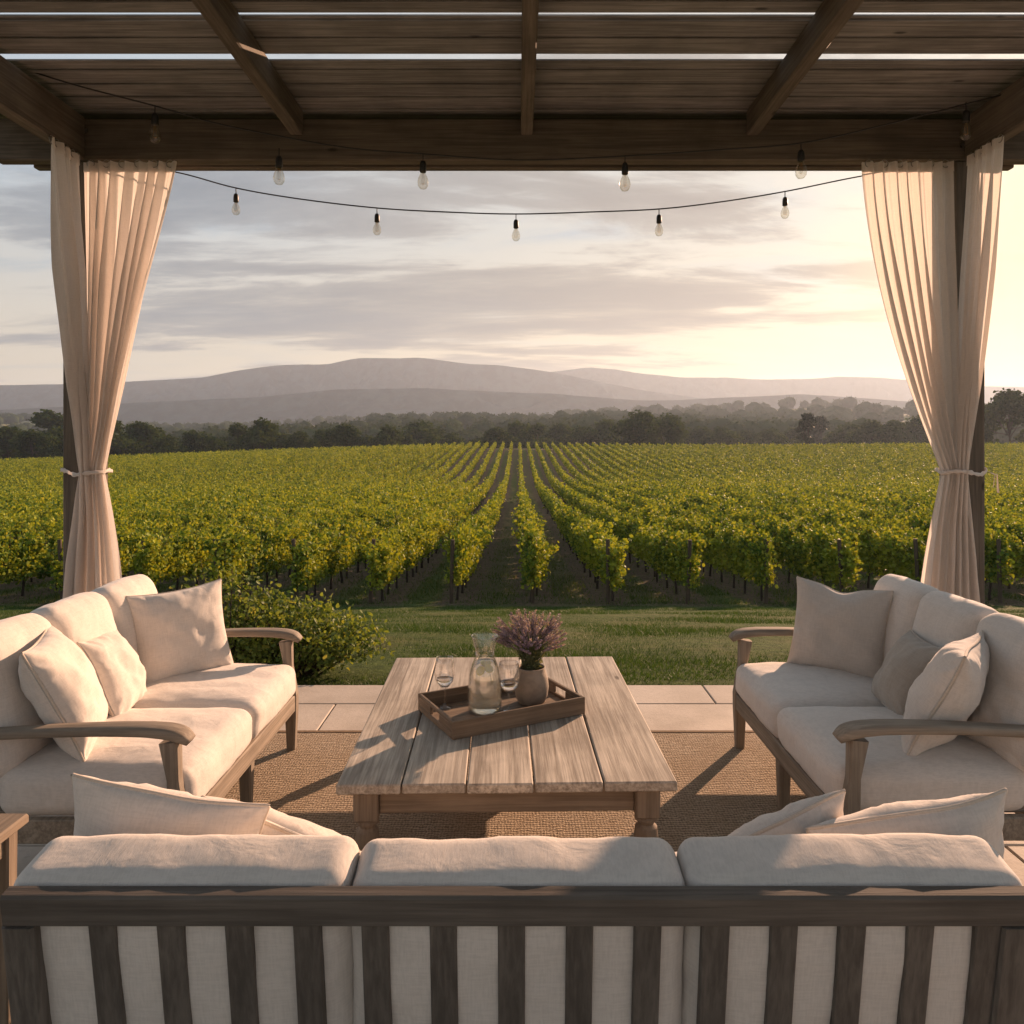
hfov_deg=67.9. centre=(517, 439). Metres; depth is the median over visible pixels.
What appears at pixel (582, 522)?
grapevine
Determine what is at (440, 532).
grapevine
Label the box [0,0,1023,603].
pergola
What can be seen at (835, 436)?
broadleaf tree
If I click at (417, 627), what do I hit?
lawn grass
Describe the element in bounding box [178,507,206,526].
grapevine
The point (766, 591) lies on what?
vineyard post
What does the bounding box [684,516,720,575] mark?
grapevine
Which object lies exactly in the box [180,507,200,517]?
grapevine
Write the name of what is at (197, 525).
grapevine
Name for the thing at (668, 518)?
grapevine
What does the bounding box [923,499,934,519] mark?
grapevine
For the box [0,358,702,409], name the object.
mountain range
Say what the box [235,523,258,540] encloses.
grapevine
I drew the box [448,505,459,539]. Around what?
grapevine
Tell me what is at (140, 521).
grapevine
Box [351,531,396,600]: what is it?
grapevine
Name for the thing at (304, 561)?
grapevine
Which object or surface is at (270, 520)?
grapevine
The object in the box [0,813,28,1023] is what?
side table
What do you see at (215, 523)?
grapevine
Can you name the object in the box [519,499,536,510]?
grapevine
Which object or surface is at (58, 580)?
grapevine
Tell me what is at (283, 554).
grapevine
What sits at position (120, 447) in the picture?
broadleaf tree
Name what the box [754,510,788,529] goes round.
grapevine
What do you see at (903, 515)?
grapevine
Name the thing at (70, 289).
curtain
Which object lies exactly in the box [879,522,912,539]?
grapevine
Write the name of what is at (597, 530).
grapevine
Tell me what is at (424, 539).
grapevine
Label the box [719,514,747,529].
grapevine
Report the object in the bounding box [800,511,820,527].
grapevine
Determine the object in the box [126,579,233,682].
throw pillow
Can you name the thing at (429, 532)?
grapevine
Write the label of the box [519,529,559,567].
grapevine
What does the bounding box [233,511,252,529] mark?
grapevine
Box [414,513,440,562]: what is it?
grapevine
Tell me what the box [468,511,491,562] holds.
grapevine
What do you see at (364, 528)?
grapevine
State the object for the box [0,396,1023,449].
woods
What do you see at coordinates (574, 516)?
grapevine
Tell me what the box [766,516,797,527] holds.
grapevine
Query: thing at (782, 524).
grapevine
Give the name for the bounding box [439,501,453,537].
grapevine
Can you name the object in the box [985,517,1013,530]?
grapevine
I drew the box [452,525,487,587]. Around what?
grapevine
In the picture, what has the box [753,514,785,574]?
grapevine
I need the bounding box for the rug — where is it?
[224,730,806,851]
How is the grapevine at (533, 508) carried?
on the ground at (572, 561)
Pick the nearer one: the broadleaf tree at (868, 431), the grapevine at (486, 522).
the grapevine at (486, 522)
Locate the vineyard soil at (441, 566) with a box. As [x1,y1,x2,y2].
[0,526,1023,604]
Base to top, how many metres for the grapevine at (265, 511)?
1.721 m
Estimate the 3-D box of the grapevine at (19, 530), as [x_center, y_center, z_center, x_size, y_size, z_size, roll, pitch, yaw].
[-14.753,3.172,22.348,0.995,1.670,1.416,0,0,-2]
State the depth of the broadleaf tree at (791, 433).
318.28 m
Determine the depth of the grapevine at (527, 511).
26.79 m
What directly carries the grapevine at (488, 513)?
on the ground at (572, 561)
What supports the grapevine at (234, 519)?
on the ground at (572, 561)
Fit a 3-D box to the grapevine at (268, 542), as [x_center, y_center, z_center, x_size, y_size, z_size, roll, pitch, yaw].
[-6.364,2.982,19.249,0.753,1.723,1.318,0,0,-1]
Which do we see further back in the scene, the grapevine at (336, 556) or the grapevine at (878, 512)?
the grapevine at (878, 512)
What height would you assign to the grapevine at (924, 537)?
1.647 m
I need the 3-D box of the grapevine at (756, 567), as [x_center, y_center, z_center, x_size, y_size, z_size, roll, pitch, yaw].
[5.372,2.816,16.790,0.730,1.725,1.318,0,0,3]
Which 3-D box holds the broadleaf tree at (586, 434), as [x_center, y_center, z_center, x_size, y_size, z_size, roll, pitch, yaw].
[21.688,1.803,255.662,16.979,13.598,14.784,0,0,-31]
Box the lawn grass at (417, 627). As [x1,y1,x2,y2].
[0,600,1023,685]
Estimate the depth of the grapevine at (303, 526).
22.43 m
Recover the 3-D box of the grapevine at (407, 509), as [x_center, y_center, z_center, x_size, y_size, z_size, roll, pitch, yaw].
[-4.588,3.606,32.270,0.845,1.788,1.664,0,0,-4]
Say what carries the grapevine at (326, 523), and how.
on the ground at (572, 561)
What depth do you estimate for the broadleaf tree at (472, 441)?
214.12 m
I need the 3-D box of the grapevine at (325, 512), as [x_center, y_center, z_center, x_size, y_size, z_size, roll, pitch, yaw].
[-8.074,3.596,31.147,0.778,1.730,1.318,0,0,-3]
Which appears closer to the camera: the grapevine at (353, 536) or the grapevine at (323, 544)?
the grapevine at (323, 544)
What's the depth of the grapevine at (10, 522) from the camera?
24.66 m
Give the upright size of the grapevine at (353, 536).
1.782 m
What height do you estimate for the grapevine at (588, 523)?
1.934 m
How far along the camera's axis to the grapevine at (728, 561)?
19.12 m
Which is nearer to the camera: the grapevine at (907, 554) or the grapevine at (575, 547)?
the grapevine at (907, 554)
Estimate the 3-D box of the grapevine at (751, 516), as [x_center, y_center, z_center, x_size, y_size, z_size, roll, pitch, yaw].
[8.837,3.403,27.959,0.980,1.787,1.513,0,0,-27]
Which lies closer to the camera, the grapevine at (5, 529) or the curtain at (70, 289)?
the curtain at (70, 289)
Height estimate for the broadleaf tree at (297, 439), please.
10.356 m
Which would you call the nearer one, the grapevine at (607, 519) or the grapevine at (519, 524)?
the grapevine at (519, 524)
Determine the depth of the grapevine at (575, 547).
24.62 m
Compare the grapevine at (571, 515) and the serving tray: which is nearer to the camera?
the serving tray
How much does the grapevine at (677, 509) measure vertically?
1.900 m
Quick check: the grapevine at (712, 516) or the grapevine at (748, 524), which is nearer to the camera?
the grapevine at (748, 524)
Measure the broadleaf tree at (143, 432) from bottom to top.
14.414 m
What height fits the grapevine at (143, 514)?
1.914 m
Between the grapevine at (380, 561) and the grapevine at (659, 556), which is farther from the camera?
the grapevine at (659, 556)
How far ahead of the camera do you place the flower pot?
3.37 m
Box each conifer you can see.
[795,412,820,444]
[810,415,831,444]
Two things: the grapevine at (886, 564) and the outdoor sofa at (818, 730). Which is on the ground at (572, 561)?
the grapevine at (886, 564)
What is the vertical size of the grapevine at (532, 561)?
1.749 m
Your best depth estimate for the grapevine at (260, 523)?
23.32 m
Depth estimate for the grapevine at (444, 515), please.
30.13 m
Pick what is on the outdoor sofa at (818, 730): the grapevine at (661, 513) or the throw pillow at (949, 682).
the throw pillow at (949, 682)
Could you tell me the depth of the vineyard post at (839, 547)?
16.34 m
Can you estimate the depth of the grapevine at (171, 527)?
21.07 m
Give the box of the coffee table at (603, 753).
[336,656,676,850]
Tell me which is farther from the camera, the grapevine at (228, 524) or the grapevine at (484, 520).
the grapevine at (484, 520)
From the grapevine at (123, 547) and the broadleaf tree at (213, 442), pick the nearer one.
the grapevine at (123, 547)
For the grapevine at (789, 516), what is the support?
on the ground at (572, 561)
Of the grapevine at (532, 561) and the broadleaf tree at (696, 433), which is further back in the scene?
the broadleaf tree at (696, 433)
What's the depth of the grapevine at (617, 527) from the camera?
26.86 m
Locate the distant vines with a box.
[0,440,1023,535]
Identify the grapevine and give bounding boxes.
[0,510,23,530]
[0,521,33,540]
[0,526,26,582]
[0,527,10,534]
[1,527,53,595]
[13,510,34,526]
[17,516,46,527]
[22,531,48,581]
[25,516,45,532]
[29,514,62,542]
[34,506,58,520]
[35,509,61,524]
[35,530,62,589]
[44,535,62,590]
[50,516,62,524]
[113,509,127,527]
[113,511,130,518]
[114,520,124,534]
[116,526,141,577]
[117,535,128,572]
[118,511,142,532]
[124,514,162,573]
[131,504,154,521]
[132,512,160,523]
[133,530,175,584]
[138,517,159,532]
[153,507,170,525]
[157,518,183,540]
[160,525,199,590]
[167,505,185,521]
[175,518,188,529]
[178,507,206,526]
[178,526,200,538]
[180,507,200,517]
[180,528,213,584]
[189,518,217,537]
[198,504,219,524]
[202,526,251,593]
[203,525,218,576]
[207,514,232,533]
[209,513,240,538]
[211,505,227,521]
[216,517,240,530]
[223,510,236,519]
[230,528,266,591]
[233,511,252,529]
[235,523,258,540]
[247,510,273,534]
[248,510,265,524]
[249,523,283,586]
[259,508,271,518]
[262,514,282,530]
[269,520,295,581]
[274,513,287,529]
[275,510,291,519]
[275,512,300,523]
[278,518,306,576]
[281,505,297,518]
[287,529,322,600]
[290,509,309,527]
[291,517,309,539]
[297,527,335,595]
[305,508,323,527]
[305,510,334,538]
[306,520,324,540]
[308,501,324,518]
[316,510,341,529]
[318,507,331,521]
[321,526,349,588]
[322,519,355,582]
[325,508,335,517]
[329,503,355,522]
[333,503,343,515]
[341,507,360,523]
[345,518,362,577]
[348,514,376,572]
[350,504,370,522]
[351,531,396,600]
[363,517,385,568]
[366,528,403,593]
[367,513,392,542]
[368,505,376,520]
[369,515,380,541]
[373,507,398,532]
[378,523,408,588]
[380,507,397,526]
[390,517,418,582]
[392,504,414,526]
[401,504,419,522]
[401,510,414,522]
[404,508,415,521]
[406,514,435,567]
[408,526,427,576]
[412,522,428,572]
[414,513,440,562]
[424,511,442,559]
[431,512,449,556]
[434,506,447,550]
[434,523,472,599]
[435,506,448,553]
[438,503,451,542]
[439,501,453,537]
[448,499,465,526]
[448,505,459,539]
[448,515,492,592]
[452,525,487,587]
[464,511,489,553]
[466,513,481,576]
[467,511,483,556]
[467,527,493,581]
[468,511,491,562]
[473,521,493,557]
[476,505,498,538]
[478,504,495,529]
[478,510,492,544]
[480,507,500,549]
[511,504,530,519]
[511,522,540,569]
[512,512,536,548]
[514,519,542,536]
[515,505,537,530]
[516,526,558,602]
[518,515,543,536]
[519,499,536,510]
[519,509,546,531]
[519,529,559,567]
[521,520,547,552]
[522,506,542,519]
[536,528,553,595]
[553,506,570,544]
[554,506,566,542]
[555,508,571,547]
[556,504,567,540]
[561,507,587,549]
[565,507,592,553]
[566,508,586,556]
[567,517,581,559]
[570,517,593,572]
[571,516,583,563]
[571,523,590,576]
[574,516,585,567]
[580,518,617,582]
[583,518,614,588]
[589,535,630,600]
[590,502,612,521]
[592,533,632,583]
[594,497,607,522]
[598,503,616,530]
[604,511,614,534]
[605,512,623,543]
[607,510,620,535]
[608,506,623,542]
[618,512,637,556]
[620,512,636,563]
[628,512,663,567]
[629,517,649,571]
[638,499,657,527]
[638,515,664,576]
[638,527,660,582]
[642,502,660,528]
[648,506,668,524]
[648,510,680,530]
[648,512,667,528]
[648,522,675,587]
[649,530,685,593]
[666,510,684,531]
[669,500,686,517]
[669,527,709,588]
[670,515,689,531]
[680,508,704,520]
[682,508,698,537]
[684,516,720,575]
[688,517,709,571]
[691,512,707,520]
[692,511,706,518]
[693,522,730,581]
[706,509,729,525]
[708,510,722,521]
[712,499,731,516]
[718,519,765,587]
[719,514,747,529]
[723,506,734,519]
[726,506,742,521]
[728,521,762,593]
[733,512,767,534]
[738,508,751,523]
[739,520,755,533]
[741,528,781,600]
[747,509,767,524]
[753,505,771,514]
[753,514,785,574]
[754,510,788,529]
[764,509,785,520]
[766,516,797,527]
[769,516,795,528]
[773,526,814,578]
[774,520,800,582]
[781,505,800,522]
[786,519,810,536]
[793,504,809,516]
[793,511,807,526]
[795,520,819,536]
[798,513,838,584]
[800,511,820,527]
[802,502,834,516]
[809,504,841,526]
[813,524,863,590]
[820,519,859,536]
[824,510,858,524]
[826,516,849,531]
[831,517,859,581]
[836,505,861,523]
[842,515,870,524]
[844,522,901,587]
[845,504,878,520]
[845,517,863,532]
[854,516,883,537]
[869,508,890,527]
[871,521,907,575]
[872,508,902,522]
[874,504,906,516]
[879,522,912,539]
[882,515,905,529]
[883,520,926,539]
[886,533,926,581]
[896,511,931,524]
[898,508,911,515]
[901,528,929,545]
[902,505,925,531]
[908,502,927,519]
[912,513,931,533]
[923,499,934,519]
[985,511,1015,526]
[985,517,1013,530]
[985,524,1019,599]
[986,508,1014,521]
[987,515,1023,577]
[990,523,1000,534]
[999,531,1023,588]
[1010,543,1023,577]
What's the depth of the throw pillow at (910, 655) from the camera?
3.26 m
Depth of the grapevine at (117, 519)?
24.89 m
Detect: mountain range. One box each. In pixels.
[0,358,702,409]
[553,368,1023,402]
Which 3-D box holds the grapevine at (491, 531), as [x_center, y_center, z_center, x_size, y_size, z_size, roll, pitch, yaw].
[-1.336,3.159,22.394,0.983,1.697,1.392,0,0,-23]
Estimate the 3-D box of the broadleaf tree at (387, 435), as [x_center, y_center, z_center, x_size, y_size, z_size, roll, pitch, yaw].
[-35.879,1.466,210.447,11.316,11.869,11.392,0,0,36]
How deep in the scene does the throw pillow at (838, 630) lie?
3.80 m
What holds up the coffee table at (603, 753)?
on the rug
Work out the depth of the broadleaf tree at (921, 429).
249.68 m
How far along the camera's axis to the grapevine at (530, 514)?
25.66 m
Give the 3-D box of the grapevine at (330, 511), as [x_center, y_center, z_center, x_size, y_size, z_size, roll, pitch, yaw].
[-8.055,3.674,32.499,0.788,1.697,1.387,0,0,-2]
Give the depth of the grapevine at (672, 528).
25.99 m
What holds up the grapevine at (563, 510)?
on the ground at (572, 561)
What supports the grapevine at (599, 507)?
on the ground at (572, 561)
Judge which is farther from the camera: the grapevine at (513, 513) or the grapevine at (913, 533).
the grapevine at (513, 513)
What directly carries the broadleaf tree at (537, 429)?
on the ground at (572, 561)
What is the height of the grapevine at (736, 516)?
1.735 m
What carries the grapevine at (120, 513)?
on the ground at (572, 561)
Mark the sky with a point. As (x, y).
(744, 288)
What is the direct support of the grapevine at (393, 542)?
on the ground at (572, 561)
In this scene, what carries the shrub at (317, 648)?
on the ground at (572, 561)
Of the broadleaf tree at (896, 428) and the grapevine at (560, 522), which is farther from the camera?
the broadleaf tree at (896, 428)
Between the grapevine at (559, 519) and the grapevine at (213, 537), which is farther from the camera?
the grapevine at (559, 519)
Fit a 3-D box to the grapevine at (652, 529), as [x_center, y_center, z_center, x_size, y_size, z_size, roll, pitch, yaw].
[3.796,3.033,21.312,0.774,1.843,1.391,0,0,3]
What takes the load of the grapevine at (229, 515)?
on the ground at (572, 561)
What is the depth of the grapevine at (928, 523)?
22.48 m
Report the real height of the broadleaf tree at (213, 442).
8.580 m
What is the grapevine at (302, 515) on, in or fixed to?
on the ground at (572, 561)
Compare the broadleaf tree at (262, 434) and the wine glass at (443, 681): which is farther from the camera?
the broadleaf tree at (262, 434)
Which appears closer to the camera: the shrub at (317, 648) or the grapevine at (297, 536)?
the shrub at (317, 648)
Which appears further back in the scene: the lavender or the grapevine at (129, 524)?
the grapevine at (129, 524)
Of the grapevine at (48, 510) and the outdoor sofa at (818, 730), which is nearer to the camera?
the outdoor sofa at (818, 730)
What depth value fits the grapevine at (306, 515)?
29.10 m
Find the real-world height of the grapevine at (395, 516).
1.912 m
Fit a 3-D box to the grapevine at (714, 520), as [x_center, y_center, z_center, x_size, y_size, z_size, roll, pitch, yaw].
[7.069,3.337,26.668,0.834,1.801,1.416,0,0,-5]
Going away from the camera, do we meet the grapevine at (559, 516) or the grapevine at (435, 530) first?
the grapevine at (435, 530)
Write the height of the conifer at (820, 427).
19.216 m
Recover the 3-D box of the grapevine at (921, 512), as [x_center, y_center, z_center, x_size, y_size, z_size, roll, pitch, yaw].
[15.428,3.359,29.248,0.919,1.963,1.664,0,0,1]
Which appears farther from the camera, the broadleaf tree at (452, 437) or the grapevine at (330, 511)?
the broadleaf tree at (452, 437)
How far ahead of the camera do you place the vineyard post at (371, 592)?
16.36 m
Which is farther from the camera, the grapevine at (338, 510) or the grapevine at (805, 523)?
the grapevine at (338, 510)
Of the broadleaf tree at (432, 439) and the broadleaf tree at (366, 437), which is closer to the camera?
the broadleaf tree at (432, 439)
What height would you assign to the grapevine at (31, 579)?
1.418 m
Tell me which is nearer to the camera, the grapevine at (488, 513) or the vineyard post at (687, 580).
the vineyard post at (687, 580)
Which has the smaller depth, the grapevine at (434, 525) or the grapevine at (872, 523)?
the grapevine at (872, 523)
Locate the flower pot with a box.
[514,664,548,705]
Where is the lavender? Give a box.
[491,609,566,670]
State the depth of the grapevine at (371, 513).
32.30 m
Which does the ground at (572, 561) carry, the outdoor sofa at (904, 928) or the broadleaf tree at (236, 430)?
the broadleaf tree at (236, 430)
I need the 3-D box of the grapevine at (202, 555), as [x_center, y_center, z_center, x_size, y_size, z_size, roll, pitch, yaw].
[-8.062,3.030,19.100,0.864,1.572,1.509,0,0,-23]
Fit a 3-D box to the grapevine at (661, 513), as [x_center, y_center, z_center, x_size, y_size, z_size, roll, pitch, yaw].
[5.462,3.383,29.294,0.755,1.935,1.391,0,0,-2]
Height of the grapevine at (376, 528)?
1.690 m
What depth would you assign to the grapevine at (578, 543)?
22.31 m
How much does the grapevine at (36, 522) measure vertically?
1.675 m
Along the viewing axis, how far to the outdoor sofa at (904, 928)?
1.52 m
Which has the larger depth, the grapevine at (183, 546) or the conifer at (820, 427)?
the conifer at (820, 427)
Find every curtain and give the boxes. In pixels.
[49,135,99,598]
[73,160,176,594]
[861,160,979,602]
[943,134,1003,601]
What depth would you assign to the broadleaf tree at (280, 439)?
217.79 m
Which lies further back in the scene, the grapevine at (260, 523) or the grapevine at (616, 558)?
the grapevine at (260, 523)
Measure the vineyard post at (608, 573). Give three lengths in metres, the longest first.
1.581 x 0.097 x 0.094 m
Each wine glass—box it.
[434,656,454,710]
[498,661,519,710]
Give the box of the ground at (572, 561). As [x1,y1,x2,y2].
[0,409,1023,686]
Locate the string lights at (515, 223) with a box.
[175,171,861,236]
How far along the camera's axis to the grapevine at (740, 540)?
17.89 m
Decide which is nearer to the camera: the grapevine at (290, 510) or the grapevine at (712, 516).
the grapevine at (712, 516)
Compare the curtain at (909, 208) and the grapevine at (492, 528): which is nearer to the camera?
the curtain at (909, 208)
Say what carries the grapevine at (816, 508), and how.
on the ground at (572, 561)
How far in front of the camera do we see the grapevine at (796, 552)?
19.00 m
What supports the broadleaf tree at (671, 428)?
on the ground at (572, 561)
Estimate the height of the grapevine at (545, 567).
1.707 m
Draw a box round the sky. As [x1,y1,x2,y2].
[0,13,1023,386]
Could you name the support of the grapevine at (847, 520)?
on the ground at (572, 561)
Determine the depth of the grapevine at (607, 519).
30.28 m
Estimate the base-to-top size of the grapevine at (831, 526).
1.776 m
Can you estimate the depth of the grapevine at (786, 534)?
20.07 m
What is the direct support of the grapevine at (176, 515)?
on the ground at (572, 561)
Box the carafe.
[467,635,501,714]
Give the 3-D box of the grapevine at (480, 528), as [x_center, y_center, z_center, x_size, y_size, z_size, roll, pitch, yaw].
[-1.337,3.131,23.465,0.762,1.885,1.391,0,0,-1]
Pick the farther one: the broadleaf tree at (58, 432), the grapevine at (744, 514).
the broadleaf tree at (58, 432)
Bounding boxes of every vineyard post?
[57,539,62,599]
[291,539,298,603]
[368,539,375,603]
[449,539,454,602]
[531,539,536,602]
[606,539,609,603]
[686,540,691,603]
[764,539,768,603]
[837,539,843,592]
[913,539,919,581]
[996,539,1001,603]
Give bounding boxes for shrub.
[169,529,288,663]
[224,578,394,680]
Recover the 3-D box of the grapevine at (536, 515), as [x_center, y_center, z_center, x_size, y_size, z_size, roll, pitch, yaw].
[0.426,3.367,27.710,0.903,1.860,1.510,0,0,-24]
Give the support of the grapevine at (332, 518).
on the ground at (572, 561)
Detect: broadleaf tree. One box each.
[0,426,23,459]
[8,428,62,459]
[9,409,62,455]
[39,425,62,456]
[109,420,142,455]
[115,421,166,454]
[151,434,189,454]
[172,429,216,452]
[193,437,236,452]
[216,422,266,450]
[237,417,280,450]
[266,433,302,449]
[281,430,320,448]
[308,429,337,447]
[322,424,364,447]
[357,435,374,446]
[365,424,404,446]
[399,433,420,446]
[400,419,446,444]
[421,435,442,446]
[442,432,465,448]
[464,439,483,448]
[473,427,517,448]
[502,420,536,448]
[515,422,559,448]
[538,423,582,445]
[557,425,606,448]
[589,419,621,446]
[608,409,659,446]
[644,412,689,446]
[680,426,711,444]
[695,426,744,445]
[736,430,761,445]
[757,427,791,444]
[780,428,804,444]
[823,422,859,445]
[844,419,891,443]
[865,419,927,444]
[897,415,928,442]
[914,419,929,443]
[985,388,1023,442]
[985,426,998,442]
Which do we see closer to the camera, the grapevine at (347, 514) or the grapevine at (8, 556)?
the grapevine at (8, 556)
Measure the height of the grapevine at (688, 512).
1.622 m
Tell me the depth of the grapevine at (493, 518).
28.92 m
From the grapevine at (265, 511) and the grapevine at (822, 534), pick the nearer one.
the grapevine at (822, 534)
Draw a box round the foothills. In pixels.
[0,388,987,425]
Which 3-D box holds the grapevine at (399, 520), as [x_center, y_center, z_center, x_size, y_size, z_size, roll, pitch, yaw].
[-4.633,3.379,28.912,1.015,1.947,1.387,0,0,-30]
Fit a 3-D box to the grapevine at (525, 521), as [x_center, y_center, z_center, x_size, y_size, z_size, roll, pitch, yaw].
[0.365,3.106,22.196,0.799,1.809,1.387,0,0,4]
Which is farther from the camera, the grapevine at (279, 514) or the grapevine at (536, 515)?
the grapevine at (279, 514)
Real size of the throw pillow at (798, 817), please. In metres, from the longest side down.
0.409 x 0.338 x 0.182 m
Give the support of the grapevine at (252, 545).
on the ground at (572, 561)
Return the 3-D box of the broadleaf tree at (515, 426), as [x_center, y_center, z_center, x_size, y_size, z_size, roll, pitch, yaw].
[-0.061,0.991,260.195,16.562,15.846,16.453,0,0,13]
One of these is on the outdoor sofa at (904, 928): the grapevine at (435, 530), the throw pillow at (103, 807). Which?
the throw pillow at (103, 807)
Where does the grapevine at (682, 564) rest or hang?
on the ground at (572, 561)
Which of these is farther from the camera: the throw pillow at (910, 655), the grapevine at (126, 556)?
the grapevine at (126, 556)
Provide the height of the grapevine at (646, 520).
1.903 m
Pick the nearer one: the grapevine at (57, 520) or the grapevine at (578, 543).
the grapevine at (578, 543)
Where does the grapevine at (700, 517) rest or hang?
on the ground at (572, 561)
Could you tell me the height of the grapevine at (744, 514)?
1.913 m
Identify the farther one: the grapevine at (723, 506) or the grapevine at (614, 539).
the grapevine at (723, 506)
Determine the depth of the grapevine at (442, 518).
29.06 m
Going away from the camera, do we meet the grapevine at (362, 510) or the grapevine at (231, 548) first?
the grapevine at (231, 548)
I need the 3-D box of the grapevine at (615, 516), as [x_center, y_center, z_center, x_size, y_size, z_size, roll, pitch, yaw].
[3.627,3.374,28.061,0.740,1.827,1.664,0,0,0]
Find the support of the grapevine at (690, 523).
on the ground at (572, 561)
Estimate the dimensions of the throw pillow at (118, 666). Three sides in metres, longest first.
0.389 x 0.378 x 0.176 m
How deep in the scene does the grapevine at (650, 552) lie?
20.15 m
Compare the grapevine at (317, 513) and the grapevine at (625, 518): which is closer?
the grapevine at (625, 518)
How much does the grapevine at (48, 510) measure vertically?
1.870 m
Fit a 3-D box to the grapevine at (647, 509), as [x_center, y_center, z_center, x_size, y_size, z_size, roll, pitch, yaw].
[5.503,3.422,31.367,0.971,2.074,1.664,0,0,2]
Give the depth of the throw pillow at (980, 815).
1.76 m
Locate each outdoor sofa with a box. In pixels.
[0,574,302,843]
[0,833,1023,1023]
[728,574,1023,840]
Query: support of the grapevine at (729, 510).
on the ground at (572, 561)
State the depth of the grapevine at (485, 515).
28.12 m
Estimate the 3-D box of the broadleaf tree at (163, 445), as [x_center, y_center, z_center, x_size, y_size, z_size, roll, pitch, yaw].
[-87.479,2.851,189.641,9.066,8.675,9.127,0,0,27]
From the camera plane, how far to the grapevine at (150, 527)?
19.95 m
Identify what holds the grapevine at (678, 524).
on the ground at (572, 561)
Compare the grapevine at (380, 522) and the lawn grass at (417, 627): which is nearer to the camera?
the lawn grass at (417, 627)
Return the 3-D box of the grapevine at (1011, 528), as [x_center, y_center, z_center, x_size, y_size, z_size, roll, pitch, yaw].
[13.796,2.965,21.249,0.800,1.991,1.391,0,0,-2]
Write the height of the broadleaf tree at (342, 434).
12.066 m
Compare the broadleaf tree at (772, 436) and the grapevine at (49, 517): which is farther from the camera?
the broadleaf tree at (772, 436)
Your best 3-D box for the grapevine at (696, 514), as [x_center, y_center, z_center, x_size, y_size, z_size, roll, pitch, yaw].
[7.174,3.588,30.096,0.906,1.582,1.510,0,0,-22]
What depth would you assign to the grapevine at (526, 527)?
20.14 m
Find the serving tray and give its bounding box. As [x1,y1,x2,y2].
[418,677,584,739]
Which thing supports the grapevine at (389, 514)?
on the ground at (572, 561)
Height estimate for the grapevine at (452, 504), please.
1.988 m
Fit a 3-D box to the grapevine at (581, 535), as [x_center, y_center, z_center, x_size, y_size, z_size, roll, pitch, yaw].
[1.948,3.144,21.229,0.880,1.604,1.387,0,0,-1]
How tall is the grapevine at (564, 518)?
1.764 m
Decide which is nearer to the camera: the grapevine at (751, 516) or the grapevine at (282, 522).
the grapevine at (282, 522)
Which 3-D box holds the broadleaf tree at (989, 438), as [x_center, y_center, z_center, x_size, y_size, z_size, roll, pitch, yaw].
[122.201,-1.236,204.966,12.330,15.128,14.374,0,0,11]
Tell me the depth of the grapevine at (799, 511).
32.18 m
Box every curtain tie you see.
[60,468,112,476]
[935,467,998,492]
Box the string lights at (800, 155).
[35,73,1000,191]
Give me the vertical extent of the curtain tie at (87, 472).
0.049 m
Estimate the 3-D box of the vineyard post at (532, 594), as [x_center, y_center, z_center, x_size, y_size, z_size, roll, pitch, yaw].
[0.336,2.930,16.369,0.095,1.581,0.097,2,1,-22]
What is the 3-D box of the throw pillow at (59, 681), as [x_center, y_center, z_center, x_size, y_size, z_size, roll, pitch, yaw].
[-1.749,0.968,2.932,0.223,0.478,0.469,-27,10,-20]
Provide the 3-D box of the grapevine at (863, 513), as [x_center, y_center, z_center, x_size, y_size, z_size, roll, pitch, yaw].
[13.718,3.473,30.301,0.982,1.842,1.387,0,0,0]
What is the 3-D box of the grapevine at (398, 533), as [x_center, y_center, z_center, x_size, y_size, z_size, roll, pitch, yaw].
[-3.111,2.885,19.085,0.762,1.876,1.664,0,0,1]
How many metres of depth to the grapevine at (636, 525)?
23.47 m
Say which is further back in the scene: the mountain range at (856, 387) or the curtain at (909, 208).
the mountain range at (856, 387)
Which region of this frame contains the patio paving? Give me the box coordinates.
[17,685,1023,885]
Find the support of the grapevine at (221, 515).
on the ground at (572, 561)
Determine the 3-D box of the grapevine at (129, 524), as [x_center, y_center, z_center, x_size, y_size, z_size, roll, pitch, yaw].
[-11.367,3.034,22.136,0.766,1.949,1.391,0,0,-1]
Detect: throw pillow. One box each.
[18,625,107,761]
[70,773,270,835]
[76,628,146,716]
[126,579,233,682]
[201,795,360,852]
[728,789,845,835]
[787,576,893,677]
[805,788,1007,859]
[871,629,940,715]
[901,630,989,755]
[966,670,1023,766]
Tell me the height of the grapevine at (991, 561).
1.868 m
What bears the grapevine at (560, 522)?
on the ground at (572, 561)
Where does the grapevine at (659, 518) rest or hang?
on the ground at (572, 561)
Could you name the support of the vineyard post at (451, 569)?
on the ground at (572, 561)
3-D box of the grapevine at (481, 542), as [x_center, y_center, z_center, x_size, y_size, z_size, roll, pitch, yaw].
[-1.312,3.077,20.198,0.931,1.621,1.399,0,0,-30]
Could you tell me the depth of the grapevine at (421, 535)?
21.34 m
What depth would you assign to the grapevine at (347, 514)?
27.86 m
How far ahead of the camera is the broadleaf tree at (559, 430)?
267.61 m
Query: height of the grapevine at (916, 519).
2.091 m
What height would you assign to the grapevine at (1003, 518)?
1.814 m
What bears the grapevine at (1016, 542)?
on the ground at (572, 561)
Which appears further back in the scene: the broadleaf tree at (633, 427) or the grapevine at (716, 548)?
the broadleaf tree at (633, 427)
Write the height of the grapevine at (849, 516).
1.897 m
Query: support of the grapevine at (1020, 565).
on the ground at (572, 561)
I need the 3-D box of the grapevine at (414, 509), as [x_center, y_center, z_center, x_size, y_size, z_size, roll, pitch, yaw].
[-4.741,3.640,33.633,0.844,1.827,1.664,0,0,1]
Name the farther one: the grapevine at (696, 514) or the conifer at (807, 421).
the conifer at (807, 421)
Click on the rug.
(726, 786)
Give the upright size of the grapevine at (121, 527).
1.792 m

